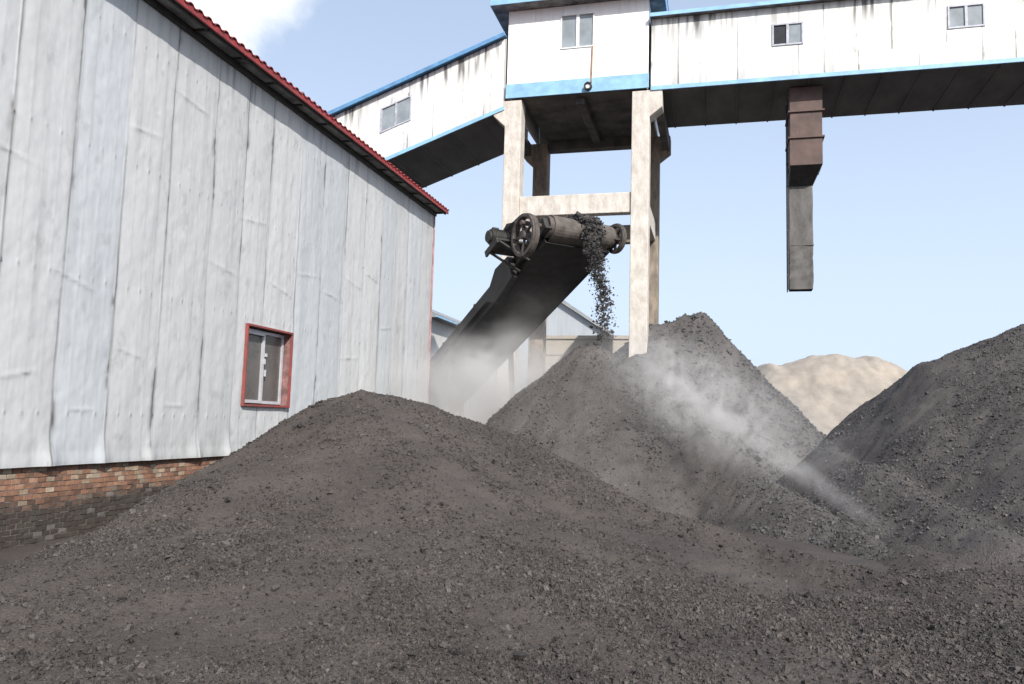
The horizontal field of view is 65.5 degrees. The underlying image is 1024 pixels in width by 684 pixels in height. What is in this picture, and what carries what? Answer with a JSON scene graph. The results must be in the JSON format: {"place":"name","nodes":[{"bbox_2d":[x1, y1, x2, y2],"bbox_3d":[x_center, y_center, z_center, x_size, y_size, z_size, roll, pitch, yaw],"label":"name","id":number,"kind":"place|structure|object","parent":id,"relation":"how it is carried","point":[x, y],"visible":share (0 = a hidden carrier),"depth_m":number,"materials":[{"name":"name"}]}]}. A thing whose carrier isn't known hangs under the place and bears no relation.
{"place":"outdoors","nodes":[
{"label":"outdoors","id":0,"kind":"place"},
{"bbox_2d":[0,528,888,571],"bbox_3d":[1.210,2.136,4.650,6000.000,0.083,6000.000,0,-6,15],"label":"ground","id":1,"kind":"structure","parent":0,"point":[9,555],"depth_m":10.15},
{"bbox_2d":[0,0,448,549],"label":"industrial shed","id":2,"kind":"structure","parent":1,"relation":"on","point":[217,242],"depth_m":11.89,"materials":[{"name":"paint"}]},
{"bbox_2d":[240,323,293,407],"bbox_3d":[-4.520,0.464,14.542,0.230,1.440,1.540,0,-6,15],"label":"window","id":3,"kind":"structure","parent":2,"relation":"in","point":[267,360],"depth_m":14.74,"materials":[{"name":"metal"}]},
{"bbox_2d":[0,389,1023,683],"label":"coal heap","id":4,"kind":"object","parent":1,"relation":"on","point":[360,537],"visible":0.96,"depth_m":6.82,"materials":[{"name":"grey gravel"}]},
{"bbox_2d":[428,213,626,417],"bbox_3d":[-1.494,0.733,22.725,3.055,6.593,11.729,5,-7,-29],"label":"belt conveyor","id":5,"kind":"object","parent":1,"relation":"on","point":[539,275],"visible":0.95,"depth_m":20.09,"materials":[{"name":"black paint"}]},
{"bbox_2d":[564,211,618,344],"bbox_3d":[-0.275,-0.693,21.421,1.009,4.120,9.536,5,-7,-30],"label":"falling coal","id":6,"kind":"object","parent":5,"relation":"on","point":[593,237],"visible":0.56,"depth_m":17.89,"materials":[{"name":"black stone"}]},
{"bbox_2d":[518,301,613,391],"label":"gabled shed","id":7,"kind":"structure","parent":1,"relation":"on","point":[564,318],"depth_m":59.47,"materials":[{"name":"white metal"}]},
{"bbox_2d":[490,0,670,411],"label":"transfer tower","id":8,"kind":"structure","parent":1,"relation":"on","point":[578,76],"depth_m":27.61,"materials":[{"name":"concrete"}]},
{"bbox_2d":[327,31,527,187],"bbox_3d":[-14.455,-4.127,33.054,30.000,13.958,4.020,0,-6,15],"label":"conveyor gallery","id":9,"kind":"object","parent":8,"relation":"attached to","point":[425,127],"visible":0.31,"depth_m":28.83,"materials":[{"name":"white metal"}]},
{"bbox_2d":[380,95,411,133],"bbox_3d":[-4.226,-8.287,29.013,1.180,1.374,0.085,0,-6,15],"label":"window","id":10,"kind":"structure","parent":9,"relation":"in","point":[397,113],"depth_m":29.00,"materials":[{"name":"grey glass"}]},
{"bbox_2d":[560,12,594,49],"bbox_3d":[2.265,-10.761,27.571,1.180,1.240,0.095,0,-6,15],"label":"window","id":11,"kind":"structure","parent":8,"relation":"in","point":[577,30],"depth_m":27.57,"materials":[{"name":"grey glass"}]},
{"bbox_2d":[650,0,1023,127],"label":"conveyor gallery","id":12,"kind":"object","parent":8,"relation":"attached to","point":[738,63],"visible":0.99,"depth_m":25.76,"materials":[{"name":"white metal"}]},
{"bbox_2d":[772,21,802,46],"bbox_3d":[8.913,-9.956,25.766,0.960,0.750,0.085,0,-6,15],"label":"window","id":13,"kind":"structure","parent":12,"relation":"in","point":[791,33],"depth_m":25.75,"materials":[{"name":"grey glass"}]},
{"bbox_2d":[785,86,824,291],"bbox_3d":[9.635,-4.993,26.232,1.140,6.590,1.300,0,-6,15],"label":"discharge chute","id":14,"kind":"object","parent":12,"relation":"hanging from","point":[804,138],"visible":1,"depth_m":26.05,"materials":[{"name":"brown metal"}]},
{"bbox_2d":[947,2,984,28],"bbox_3d":[13.941,-10.006,24.461,1.030,0.750,0.085,0,-6,15],"label":"window","id":15,"kind":"structure","parent":12,"relation":"in","point":[972,14],"depth_m":24.44,"materials":[{"name":"grey glass"}]},
{"bbox_2d":[545,335,628,372],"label":"yard wall","id":16,"kind":"structure","parent":1,"relation":"on","point":[559,348],"depth_m":34.65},
{"bbox_2d":[485,341,893,560],"bbox_3d":[1.931,1.616,16.324,9.450,3.582,11.475,0,-6,15],"label":"coal heap","id":17,"kind":"object","parent":1,"relation":"on","point":[596,409],"visible":0.68,"depth_m":14.93,"materials":[{"name":"grey gravel"}]},
{"bbox_2d":[613,312,825,480],"bbox_3d":[5.621,1.763,26.881,11.970,5.639,10.890,0,-6,15],"label":"coal heap","id":18,"kind":"object","parent":1,"relation":"on","point":[700,370],"visible":0.47,"depth_m":24.38,"materials":[{"name":"grey gravel"}]},
{"bbox_2d":[775,324,1023,566],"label":"coal heap","id":19,"kind":"object","parent":1,"relation":"on","point":[929,454],"visible":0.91,"depth_m":13.51,"materials":[{"name":"grey gravel"}]},
{"bbox_2d":[430,309,496,424],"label":"warehouse","id":20,"kind":"structure","parent":0,"point":[479,405],"depth_m":53.15,"materials":[{"name":"white metal"}]},
{"bbox_2d":[186,0,1023,370],"label":"sky","id":21,"kind":"structure","parent":0,"point":[918,217],"materials":[{"name":"blue"}]},
{"bbox_2d":[757,354,907,435],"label":"hill","id":22,"kind":"structure","parent":0,"point":[826,394],"depth_m":191.50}
]}

